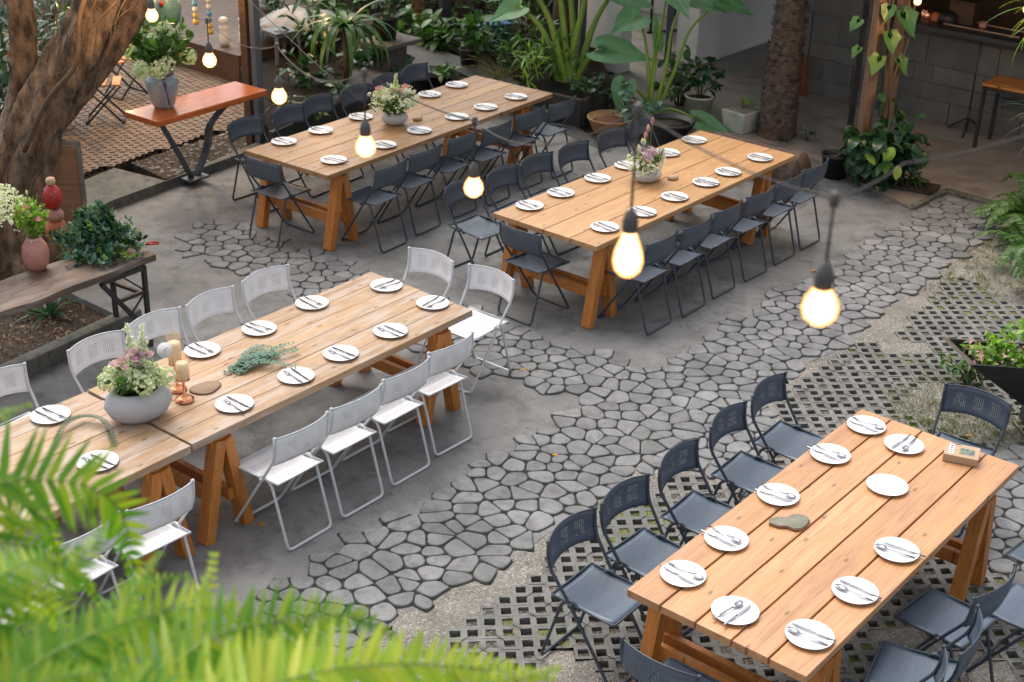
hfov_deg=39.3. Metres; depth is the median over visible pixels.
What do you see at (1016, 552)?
folding chair
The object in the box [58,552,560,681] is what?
fern
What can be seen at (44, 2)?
shrub
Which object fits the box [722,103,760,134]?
plant pot
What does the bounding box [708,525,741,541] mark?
spoon
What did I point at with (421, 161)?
folding chair
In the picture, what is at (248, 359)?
eucalyptus sprig
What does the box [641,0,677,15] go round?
white wall
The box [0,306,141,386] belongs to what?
bed kerb
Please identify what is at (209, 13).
bead string
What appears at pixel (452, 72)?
pond water
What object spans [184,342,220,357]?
plate
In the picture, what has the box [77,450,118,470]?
plate
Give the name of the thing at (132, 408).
flower bowl
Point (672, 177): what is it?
flat stone
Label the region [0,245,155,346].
slab bench
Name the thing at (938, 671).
folding chair
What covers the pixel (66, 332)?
leaf litter
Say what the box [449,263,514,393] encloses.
folding chair
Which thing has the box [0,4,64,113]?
shrub
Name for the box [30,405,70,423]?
plate
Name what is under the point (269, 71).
back bed
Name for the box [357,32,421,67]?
slab table
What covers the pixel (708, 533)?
knife
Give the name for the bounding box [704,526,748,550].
plate
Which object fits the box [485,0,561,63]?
garden plant
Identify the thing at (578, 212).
trestle table
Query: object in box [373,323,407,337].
plate
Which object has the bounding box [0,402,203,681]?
fern
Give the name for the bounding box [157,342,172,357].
ball
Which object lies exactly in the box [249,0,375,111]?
thin wire
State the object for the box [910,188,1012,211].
floor kerb
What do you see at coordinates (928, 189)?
litter patch
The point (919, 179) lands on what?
garden plant
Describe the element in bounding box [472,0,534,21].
garden plant
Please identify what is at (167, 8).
lantern
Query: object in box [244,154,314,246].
folding chair
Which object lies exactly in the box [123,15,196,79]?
flower bunch
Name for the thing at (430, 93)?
plate
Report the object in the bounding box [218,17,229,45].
totem
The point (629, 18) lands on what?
taro plant
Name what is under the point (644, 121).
folding chair
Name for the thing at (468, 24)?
potted shrub
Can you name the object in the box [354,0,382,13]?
garden plant
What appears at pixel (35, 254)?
vase
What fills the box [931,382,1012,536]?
folding chair
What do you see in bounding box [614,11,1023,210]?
covered floor
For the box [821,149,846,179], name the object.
plant pot
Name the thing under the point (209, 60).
bulb light
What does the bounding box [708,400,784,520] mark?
folding chair
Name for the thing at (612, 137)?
folding chair
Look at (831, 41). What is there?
block wall
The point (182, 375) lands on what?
candle holder
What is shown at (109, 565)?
folding chair
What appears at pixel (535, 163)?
folding chair
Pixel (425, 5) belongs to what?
garden plant
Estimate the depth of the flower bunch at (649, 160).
12.54 m
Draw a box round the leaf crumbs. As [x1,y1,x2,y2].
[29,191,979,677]
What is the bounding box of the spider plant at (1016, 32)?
[990,2,1023,65]
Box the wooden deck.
[127,0,372,82]
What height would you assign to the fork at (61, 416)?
0.005 m
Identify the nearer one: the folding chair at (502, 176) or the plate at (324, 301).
the plate at (324, 301)
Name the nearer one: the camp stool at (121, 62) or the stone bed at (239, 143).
the stone bed at (239, 143)
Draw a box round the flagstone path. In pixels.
[175,197,1023,680]
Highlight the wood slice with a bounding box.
[189,381,220,394]
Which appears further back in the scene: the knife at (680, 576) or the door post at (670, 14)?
the door post at (670, 14)
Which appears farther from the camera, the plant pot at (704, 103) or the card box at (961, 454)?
the plant pot at (704, 103)
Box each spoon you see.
[668,562,703,578]
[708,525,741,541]
[712,600,742,619]
[760,484,795,497]
[786,626,827,645]
[813,444,845,456]
[835,584,874,602]
[852,416,883,428]
[875,543,914,558]
[901,436,917,449]
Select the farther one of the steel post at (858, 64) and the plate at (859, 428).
the steel post at (858, 64)
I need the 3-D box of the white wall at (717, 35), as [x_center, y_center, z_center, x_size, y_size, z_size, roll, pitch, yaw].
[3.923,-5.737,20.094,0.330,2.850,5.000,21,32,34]
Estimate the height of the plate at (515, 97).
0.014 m
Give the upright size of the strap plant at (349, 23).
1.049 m
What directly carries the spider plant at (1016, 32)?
in the plant pot
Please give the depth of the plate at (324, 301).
10.16 m
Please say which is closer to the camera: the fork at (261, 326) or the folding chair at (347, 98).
the fork at (261, 326)
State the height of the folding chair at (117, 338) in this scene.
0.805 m
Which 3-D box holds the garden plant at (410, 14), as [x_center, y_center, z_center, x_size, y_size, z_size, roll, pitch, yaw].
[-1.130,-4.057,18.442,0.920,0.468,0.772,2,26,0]
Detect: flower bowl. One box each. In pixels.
[104,383,172,424]
[381,111,407,125]
[635,168,661,182]
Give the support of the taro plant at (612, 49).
on the back bed at (269, 71)
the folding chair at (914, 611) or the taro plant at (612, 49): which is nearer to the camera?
the folding chair at (914, 611)
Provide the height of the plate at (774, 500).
0.014 m
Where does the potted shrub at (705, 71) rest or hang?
in the plant pot at (704, 103)
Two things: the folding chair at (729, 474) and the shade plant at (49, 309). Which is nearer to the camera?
the folding chair at (729, 474)
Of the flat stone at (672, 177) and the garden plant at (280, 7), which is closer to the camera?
the flat stone at (672, 177)
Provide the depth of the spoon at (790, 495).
8.03 m
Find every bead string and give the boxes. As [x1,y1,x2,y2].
[192,0,198,24]
[206,0,212,34]
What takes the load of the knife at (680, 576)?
on the plate at (673, 578)
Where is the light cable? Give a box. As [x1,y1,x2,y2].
[168,0,1023,207]
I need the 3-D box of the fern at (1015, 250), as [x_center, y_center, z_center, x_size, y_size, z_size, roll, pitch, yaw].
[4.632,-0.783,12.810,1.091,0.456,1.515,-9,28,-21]
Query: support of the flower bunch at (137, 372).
on the flower bowl at (132, 408)
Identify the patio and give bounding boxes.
[0,72,1014,675]
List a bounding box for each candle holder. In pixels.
[167,340,186,393]
[175,360,193,404]
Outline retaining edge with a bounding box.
[268,77,615,141]
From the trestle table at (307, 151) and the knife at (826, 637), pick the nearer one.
the knife at (826, 637)
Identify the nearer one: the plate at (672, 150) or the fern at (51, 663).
the fern at (51, 663)
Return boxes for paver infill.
[450,317,1023,681]
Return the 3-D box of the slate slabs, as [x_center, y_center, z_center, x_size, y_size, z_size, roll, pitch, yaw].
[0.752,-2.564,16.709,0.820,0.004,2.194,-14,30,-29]
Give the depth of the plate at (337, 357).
9.46 m
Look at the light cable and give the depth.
2.66 m
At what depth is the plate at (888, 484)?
8.16 m
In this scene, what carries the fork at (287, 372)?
on the plate at (308, 373)
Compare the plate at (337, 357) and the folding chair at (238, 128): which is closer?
the plate at (337, 357)
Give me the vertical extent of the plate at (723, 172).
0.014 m
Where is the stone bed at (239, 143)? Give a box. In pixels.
[132,133,248,180]
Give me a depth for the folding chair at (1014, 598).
7.69 m
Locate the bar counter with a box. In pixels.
[879,11,1023,142]
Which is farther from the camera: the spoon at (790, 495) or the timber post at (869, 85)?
the timber post at (869, 85)
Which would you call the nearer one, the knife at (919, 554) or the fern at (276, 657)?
the fern at (276, 657)
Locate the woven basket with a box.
[587,110,633,134]
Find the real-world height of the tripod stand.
1.148 m
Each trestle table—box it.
[0,392,194,578]
[88,272,471,545]
[245,75,552,250]
[493,130,794,328]
[627,409,1018,681]
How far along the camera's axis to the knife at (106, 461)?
8.12 m
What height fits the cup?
0.090 m
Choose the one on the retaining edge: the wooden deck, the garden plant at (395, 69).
the garden plant at (395, 69)
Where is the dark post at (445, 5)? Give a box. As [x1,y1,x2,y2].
[439,0,450,31]
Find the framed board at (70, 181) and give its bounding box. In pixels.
[55,140,86,256]
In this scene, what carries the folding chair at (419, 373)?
on the patio
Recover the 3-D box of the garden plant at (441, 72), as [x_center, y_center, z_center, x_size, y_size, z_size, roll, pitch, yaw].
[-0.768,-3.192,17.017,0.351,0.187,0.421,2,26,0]
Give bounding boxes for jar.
[920,7,932,19]
[930,11,939,20]
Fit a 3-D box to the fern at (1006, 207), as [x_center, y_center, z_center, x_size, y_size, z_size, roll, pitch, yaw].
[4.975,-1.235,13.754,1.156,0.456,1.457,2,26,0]
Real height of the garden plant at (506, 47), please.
0.603 m
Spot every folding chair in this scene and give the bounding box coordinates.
[0,362,38,426]
[0,551,47,630]
[27,512,120,631]
[66,328,128,392]
[98,479,200,612]
[128,306,189,344]
[185,285,243,341]
[227,114,285,211]
[235,411,331,550]
[241,264,296,319]
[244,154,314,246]
[272,102,329,197]
[290,383,383,517]
[302,92,363,181]
[340,82,399,170]
[340,356,430,485]
[341,158,407,252]
[371,72,427,159]
[377,143,440,235]
[387,331,473,455]
[401,62,455,146]
[402,246,453,362]
[415,129,477,217]
[444,176,503,283]
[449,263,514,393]
[458,119,511,205]
[484,105,544,189]
[484,163,550,255]
[498,221,569,325]
[518,95,575,178]
[520,150,579,254]
[540,506,642,681]
[558,139,595,184]
[592,473,691,634]
[597,126,632,169]
[598,229,677,334]
[620,636,720,681]
[628,114,659,157]
[634,214,712,316]
[647,437,733,573]
[666,199,742,298]
[700,185,775,281]
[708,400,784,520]
[730,170,803,264]
[738,371,823,497]
[756,158,828,250]
[844,644,947,681]
[863,604,982,681]
[893,562,1017,681]
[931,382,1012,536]
[965,582,1023,672]
[1005,539,1023,584]
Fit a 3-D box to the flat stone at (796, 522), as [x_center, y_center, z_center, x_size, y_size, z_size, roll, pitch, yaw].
[1.505,0.985,7.781,0.234,0.018,0.154,-1,26,-5]
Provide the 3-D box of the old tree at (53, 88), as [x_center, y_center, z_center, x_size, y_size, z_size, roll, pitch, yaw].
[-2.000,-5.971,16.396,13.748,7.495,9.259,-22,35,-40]
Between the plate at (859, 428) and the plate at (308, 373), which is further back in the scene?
the plate at (308, 373)
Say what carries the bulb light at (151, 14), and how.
hanging from the light cable
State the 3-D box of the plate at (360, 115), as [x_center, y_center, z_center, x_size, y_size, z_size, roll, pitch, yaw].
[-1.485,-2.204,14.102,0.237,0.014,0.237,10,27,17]
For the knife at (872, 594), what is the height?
0.011 m
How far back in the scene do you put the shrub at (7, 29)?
17.54 m
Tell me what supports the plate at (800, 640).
on the trestle table at (781, 579)
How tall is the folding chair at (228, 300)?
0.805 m
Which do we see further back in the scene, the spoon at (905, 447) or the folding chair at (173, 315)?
the folding chair at (173, 315)
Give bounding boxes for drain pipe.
[578,0,587,73]
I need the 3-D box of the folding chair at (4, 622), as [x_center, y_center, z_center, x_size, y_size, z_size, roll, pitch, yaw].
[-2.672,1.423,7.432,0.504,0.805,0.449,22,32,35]
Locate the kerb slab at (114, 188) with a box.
[85,142,266,211]
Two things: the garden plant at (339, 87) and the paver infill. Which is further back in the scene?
the garden plant at (339, 87)
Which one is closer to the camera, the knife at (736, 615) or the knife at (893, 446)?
the knife at (736, 615)
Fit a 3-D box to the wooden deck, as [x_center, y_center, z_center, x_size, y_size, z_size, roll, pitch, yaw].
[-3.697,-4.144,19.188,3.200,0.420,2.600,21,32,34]
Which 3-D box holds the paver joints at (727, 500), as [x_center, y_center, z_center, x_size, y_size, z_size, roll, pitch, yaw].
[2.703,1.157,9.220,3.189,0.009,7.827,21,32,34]
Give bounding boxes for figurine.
[43,177,67,241]
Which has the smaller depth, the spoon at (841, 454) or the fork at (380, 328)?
the spoon at (841, 454)
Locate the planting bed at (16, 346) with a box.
[0,277,106,364]
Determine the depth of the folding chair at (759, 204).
12.54 m
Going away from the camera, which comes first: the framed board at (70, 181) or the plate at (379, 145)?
the framed board at (70, 181)
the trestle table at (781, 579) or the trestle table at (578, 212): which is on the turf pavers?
the trestle table at (781, 579)
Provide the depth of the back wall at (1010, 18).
17.72 m
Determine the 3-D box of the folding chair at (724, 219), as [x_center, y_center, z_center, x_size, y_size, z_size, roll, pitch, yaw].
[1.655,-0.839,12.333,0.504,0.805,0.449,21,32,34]
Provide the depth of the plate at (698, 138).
13.76 m
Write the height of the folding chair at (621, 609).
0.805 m
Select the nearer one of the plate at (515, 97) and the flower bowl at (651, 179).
the flower bowl at (651, 179)
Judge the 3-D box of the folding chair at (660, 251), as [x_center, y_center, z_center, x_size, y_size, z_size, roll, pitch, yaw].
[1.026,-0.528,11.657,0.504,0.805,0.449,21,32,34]
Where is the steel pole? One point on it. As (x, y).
(255, 42)
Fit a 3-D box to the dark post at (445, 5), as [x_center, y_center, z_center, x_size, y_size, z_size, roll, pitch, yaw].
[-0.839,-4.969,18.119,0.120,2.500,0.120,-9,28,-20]
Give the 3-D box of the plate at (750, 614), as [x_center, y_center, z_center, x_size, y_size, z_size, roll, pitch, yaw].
[1.096,1.327,7.049,0.237,0.014,0.237,-15,31,-31]
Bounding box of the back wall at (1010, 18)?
[910,0,1023,30]
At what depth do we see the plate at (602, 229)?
11.64 m
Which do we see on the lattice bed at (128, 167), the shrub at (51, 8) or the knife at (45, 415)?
the shrub at (51, 8)
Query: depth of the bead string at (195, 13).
15.65 m
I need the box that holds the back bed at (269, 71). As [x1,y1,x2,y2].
[239,0,612,141]
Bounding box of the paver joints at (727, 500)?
[462,280,1022,672]
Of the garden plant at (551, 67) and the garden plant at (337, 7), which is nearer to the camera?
the garden plant at (551, 67)
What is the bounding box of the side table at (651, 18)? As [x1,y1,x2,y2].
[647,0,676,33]
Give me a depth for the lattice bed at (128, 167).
19.49 m
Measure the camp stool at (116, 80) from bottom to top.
0.457 m
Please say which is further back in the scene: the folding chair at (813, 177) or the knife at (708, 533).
the folding chair at (813, 177)
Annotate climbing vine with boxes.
[849,0,918,128]
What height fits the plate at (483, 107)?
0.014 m
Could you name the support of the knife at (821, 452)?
on the plate at (821, 457)
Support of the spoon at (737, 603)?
on the plate at (750, 614)
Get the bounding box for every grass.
[502,277,1023,681]
[879,239,1023,452]
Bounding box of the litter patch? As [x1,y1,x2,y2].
[887,178,940,195]
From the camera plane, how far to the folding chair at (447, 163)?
13.72 m
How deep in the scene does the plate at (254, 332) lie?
9.76 m
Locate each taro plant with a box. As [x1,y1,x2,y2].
[488,0,654,89]
[608,0,755,132]
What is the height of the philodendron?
0.924 m
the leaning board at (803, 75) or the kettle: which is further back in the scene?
the leaning board at (803, 75)
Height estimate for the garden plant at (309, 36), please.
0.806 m
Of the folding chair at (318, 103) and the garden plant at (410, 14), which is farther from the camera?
the garden plant at (410, 14)
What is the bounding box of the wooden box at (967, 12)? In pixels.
[949,0,981,25]
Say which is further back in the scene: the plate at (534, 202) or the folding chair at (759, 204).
the folding chair at (759, 204)
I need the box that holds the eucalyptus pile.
[44,197,150,267]
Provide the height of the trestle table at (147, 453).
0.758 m
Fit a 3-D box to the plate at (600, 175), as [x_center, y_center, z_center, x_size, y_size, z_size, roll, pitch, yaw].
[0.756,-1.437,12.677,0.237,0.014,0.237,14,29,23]
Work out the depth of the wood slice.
8.97 m
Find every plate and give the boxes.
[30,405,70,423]
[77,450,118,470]
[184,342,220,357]
[215,394,253,412]
[242,320,276,335]
[271,137,296,144]
[277,367,314,383]
[295,295,328,309]
[308,126,332,133]
[320,155,346,163]
[323,345,358,360]
[349,112,372,119]
[370,278,402,291]
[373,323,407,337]
[375,140,396,147]
[407,126,430,133]
[416,295,448,308]
[418,90,440,96]
[445,112,468,119]
[446,81,467,86]
[474,103,496,109]
[505,93,526,99]
[516,200,543,209]
[547,187,574,196]
[584,173,610,181]
[590,221,618,231]
[614,161,639,168]
[629,206,656,215]
[656,148,679,155]
[660,560,706,586]
[661,191,687,200]
[683,135,706,142]
[692,177,718,185]
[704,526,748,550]
[711,596,759,624]
[715,167,740,175]
[747,153,772,160]
[757,483,799,505]
[785,619,834,649]
[810,443,850,463]
[831,576,878,604]
[847,415,885,433]
[866,474,908,495]
[874,537,919,562]
[884,434,923,453]
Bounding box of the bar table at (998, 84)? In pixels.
[972,75,1023,147]
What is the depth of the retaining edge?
16.46 m
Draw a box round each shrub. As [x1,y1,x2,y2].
[0,0,48,45]
[0,0,70,50]
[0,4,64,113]
[0,35,40,115]
[1,0,70,41]
[371,0,409,18]
[443,9,494,54]
[674,56,733,99]
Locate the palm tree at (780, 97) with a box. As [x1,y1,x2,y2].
[756,0,808,140]
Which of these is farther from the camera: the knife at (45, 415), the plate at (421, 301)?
the plate at (421, 301)
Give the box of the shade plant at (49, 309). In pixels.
[13,296,86,328]
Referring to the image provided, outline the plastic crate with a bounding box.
[467,20,512,51]
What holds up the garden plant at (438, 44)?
on the back bed at (269, 71)
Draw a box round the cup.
[979,21,987,27]
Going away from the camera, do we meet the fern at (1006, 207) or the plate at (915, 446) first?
the plate at (915, 446)
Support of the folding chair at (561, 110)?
on the patio
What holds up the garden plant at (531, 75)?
on the back bed at (269, 71)
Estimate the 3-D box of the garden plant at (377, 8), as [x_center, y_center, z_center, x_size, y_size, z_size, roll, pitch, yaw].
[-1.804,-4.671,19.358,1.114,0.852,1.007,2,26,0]
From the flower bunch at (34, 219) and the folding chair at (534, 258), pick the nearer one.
the flower bunch at (34, 219)
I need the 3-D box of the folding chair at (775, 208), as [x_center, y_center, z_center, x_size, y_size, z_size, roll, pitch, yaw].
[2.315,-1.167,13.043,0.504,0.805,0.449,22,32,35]
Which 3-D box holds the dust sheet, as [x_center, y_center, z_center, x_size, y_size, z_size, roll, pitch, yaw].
[-2.696,-4.043,18.008,1.000,0.331,0.801,2,26,0]
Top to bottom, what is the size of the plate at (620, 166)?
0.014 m
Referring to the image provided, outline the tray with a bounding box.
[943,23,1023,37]
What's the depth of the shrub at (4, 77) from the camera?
13.82 m
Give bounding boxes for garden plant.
[259,0,280,8]
[261,0,320,16]
[264,94,304,115]
[273,0,340,59]
[275,48,341,88]
[286,95,329,120]
[297,0,370,18]
[319,77,350,98]
[334,44,381,67]
[346,0,384,15]
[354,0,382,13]
[386,59,411,72]
[391,0,438,11]
[396,4,458,45]
[410,8,464,53]
[433,61,461,81]
[437,0,487,23]
[456,8,528,60]
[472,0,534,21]
[474,0,486,8]
[483,30,543,79]
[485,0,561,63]
[509,0,552,33]
[509,36,552,89]
[527,25,588,80]
[536,0,552,16]
[567,72,609,98]
[569,78,611,108]
[608,83,664,137]
[654,45,705,105]
[799,124,817,139]
[887,167,929,187]
[930,346,983,387]
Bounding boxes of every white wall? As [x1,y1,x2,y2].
[578,0,631,73]
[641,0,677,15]
[675,0,775,65]
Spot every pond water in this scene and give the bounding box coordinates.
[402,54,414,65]
[429,65,467,77]
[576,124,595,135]
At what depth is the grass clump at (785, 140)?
16.09 m
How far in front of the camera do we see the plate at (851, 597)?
7.23 m
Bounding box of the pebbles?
[132,131,246,177]
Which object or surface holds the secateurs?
on the slab bench
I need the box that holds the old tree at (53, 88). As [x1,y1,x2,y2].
[0,0,148,338]
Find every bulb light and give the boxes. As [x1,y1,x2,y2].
[146,0,157,21]
[202,24,216,67]
[271,50,286,104]
[355,78,375,157]
[464,126,483,197]
[612,118,642,277]
[801,208,838,326]
[914,0,921,4]
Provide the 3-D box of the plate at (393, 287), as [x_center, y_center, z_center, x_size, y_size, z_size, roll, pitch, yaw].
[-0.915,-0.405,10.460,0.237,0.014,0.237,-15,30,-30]
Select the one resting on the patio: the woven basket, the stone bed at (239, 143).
the stone bed at (239, 143)
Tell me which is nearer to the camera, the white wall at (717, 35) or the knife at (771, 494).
the knife at (771, 494)
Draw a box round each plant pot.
[372,13,398,40]
[459,46,480,66]
[624,99,639,111]
[648,113,695,147]
[685,91,714,115]
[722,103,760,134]
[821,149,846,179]
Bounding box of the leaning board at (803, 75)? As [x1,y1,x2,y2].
[799,55,807,95]
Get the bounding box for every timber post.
[238,0,254,144]
[411,0,423,19]
[855,0,888,165]
[884,0,908,133]
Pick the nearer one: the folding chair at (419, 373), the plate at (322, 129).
the folding chair at (419, 373)
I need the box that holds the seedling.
[739,96,757,108]
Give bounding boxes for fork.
[42,407,66,418]
[81,457,108,469]
[192,342,214,352]
[223,399,244,412]
[247,322,272,329]
[283,370,302,383]
[327,349,351,359]
[377,327,400,336]
[426,298,446,307]
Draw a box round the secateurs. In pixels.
[144,241,158,245]
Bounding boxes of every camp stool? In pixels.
[86,76,125,124]
[103,56,147,100]
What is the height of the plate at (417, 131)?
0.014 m
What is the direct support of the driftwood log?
on the patio
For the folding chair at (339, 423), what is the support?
on the patio
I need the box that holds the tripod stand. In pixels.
[947,42,981,137]
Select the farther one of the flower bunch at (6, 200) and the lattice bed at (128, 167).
the lattice bed at (128, 167)
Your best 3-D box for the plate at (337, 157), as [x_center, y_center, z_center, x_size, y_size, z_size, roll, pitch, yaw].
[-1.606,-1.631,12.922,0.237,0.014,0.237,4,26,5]
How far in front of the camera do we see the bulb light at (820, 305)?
2.46 m
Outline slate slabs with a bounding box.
[553,122,627,151]
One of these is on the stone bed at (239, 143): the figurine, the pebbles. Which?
the pebbles
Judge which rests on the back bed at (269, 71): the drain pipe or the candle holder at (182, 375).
the drain pipe
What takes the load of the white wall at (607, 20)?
on the back bed at (269, 71)
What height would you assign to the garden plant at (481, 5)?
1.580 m
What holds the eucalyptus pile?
on the slab bench
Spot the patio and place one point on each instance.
(502, 412)
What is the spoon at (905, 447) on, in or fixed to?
on the plate at (915, 446)
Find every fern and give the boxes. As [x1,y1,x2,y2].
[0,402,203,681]
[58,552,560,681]
[966,172,1023,239]
[966,213,1023,280]
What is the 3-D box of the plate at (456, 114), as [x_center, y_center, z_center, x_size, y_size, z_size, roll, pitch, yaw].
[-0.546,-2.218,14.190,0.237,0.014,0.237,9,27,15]
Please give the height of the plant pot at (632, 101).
0.220 m
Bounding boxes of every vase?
[22,235,49,271]
[145,69,178,109]
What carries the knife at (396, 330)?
on the plate at (386, 334)
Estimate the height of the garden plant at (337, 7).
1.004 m
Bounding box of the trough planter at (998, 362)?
[942,318,1023,423]
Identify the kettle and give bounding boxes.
[938,10,956,23]
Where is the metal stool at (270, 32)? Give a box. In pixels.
[261,25,301,65]
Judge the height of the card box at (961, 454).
0.050 m
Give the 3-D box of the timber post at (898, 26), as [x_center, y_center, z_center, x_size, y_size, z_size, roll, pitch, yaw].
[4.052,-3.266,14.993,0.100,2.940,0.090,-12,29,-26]
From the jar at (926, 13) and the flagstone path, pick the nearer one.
the flagstone path
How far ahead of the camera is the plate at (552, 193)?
12.34 m
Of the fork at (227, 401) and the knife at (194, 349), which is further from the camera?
the knife at (194, 349)
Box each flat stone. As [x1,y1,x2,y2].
[413,116,421,120]
[667,174,677,180]
[769,514,809,531]
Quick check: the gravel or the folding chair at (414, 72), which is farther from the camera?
the folding chair at (414, 72)
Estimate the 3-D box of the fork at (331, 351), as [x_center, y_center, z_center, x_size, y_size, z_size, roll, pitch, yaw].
[-1.129,0.091,9.420,0.217,0.005,0.024,21,32,34]
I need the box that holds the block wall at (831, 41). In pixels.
[801,0,897,108]
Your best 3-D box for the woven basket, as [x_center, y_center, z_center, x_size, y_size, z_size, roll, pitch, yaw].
[1.108,-2.425,16.197,0.535,0.228,0.532,2,26,0]
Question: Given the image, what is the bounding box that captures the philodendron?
[835,93,937,191]
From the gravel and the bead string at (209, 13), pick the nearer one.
the gravel
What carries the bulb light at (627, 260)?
hanging from the light cable
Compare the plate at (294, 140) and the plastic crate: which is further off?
the plastic crate
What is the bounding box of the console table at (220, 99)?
[125,81,266,182]
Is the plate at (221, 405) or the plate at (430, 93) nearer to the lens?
the plate at (221, 405)
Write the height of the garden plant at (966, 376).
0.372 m
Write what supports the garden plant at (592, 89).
on the back bed at (269, 71)
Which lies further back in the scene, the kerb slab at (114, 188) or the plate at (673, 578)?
the kerb slab at (114, 188)
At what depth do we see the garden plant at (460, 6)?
19.39 m
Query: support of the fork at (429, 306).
on the plate at (421, 301)
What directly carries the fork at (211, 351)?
on the plate at (215, 347)
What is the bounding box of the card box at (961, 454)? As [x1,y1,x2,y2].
[942,442,980,466]
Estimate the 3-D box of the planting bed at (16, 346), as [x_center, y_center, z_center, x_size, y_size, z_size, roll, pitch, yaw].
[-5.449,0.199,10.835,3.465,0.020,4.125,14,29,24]
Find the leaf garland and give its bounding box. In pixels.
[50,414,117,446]
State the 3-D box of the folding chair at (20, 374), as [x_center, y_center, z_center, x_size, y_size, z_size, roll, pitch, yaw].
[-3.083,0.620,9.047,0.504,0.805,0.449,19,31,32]
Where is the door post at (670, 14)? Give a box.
[664,4,674,61]
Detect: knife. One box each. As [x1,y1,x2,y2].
[34,410,57,421]
[90,454,117,466]
[183,344,206,353]
[226,396,250,408]
[241,323,265,332]
[291,368,310,381]
[332,347,356,356]
[384,325,407,335]
[660,564,695,584]
[700,529,735,546]
[723,604,750,625]
[754,488,791,501]
[791,623,835,641]
[806,446,838,459]
[840,580,881,598]
[847,419,879,432]
[883,542,925,556]
[891,434,910,447]
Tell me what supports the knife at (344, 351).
on the plate at (337, 357)
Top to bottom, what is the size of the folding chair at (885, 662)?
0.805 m
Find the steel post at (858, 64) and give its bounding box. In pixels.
[844,0,870,148]
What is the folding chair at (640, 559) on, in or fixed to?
on the turf pavers
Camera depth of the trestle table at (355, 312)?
9.38 m
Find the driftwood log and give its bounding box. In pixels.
[686,129,810,183]
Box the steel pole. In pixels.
[248,0,265,143]
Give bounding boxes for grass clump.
[464,49,530,115]
[772,130,799,141]
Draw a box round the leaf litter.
[0,279,100,361]
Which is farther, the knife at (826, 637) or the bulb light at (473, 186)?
the knife at (826, 637)
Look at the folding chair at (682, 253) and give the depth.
11.85 m
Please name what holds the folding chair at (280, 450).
on the patio
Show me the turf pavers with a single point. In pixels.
(873, 364)
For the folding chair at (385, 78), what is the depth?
15.38 m
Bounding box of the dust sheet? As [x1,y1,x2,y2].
[260,5,336,33]
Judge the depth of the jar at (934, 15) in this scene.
16.53 m
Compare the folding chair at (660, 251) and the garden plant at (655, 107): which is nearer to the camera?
the folding chair at (660, 251)
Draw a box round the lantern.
[154,0,181,27]
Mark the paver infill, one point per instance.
(728, 650)
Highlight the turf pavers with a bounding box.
[438,277,1023,681]
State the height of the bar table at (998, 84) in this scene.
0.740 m
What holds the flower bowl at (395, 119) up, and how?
on the trestle table at (307, 151)
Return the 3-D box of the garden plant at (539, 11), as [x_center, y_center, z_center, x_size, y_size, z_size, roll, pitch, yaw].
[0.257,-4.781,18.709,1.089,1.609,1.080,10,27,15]
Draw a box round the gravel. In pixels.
[355,229,1023,681]
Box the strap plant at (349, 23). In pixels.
[291,0,412,82]
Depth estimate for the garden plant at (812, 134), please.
16.11 m
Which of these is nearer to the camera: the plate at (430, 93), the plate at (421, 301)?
the plate at (421, 301)
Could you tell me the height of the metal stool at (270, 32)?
0.677 m
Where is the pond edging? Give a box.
[347,45,519,86]
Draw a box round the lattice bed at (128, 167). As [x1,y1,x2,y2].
[0,0,224,178]
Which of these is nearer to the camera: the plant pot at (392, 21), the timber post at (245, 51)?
the timber post at (245, 51)
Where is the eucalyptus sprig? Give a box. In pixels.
[223,341,299,373]
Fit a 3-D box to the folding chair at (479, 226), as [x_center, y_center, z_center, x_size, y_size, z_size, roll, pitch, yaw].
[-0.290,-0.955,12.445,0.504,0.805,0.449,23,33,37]
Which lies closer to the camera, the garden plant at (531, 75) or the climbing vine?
the climbing vine
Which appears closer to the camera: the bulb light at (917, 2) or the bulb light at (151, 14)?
the bulb light at (151, 14)
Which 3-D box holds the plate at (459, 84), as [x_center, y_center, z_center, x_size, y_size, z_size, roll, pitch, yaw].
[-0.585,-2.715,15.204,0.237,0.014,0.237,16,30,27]
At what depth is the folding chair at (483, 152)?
14.04 m
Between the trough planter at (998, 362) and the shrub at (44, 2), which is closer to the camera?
the trough planter at (998, 362)
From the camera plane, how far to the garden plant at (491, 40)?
17.78 m
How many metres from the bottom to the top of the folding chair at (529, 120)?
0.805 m
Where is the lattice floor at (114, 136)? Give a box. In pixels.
[0,41,243,174]
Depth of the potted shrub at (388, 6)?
17.08 m
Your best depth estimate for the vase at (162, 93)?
13.37 m
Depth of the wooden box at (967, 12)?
16.39 m
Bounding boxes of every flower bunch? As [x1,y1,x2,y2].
[0,183,25,231]
[9,190,50,238]
[97,322,175,396]
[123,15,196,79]
[367,73,419,116]
[626,117,667,178]
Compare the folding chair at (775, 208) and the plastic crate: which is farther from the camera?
the plastic crate
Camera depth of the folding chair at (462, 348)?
9.72 m

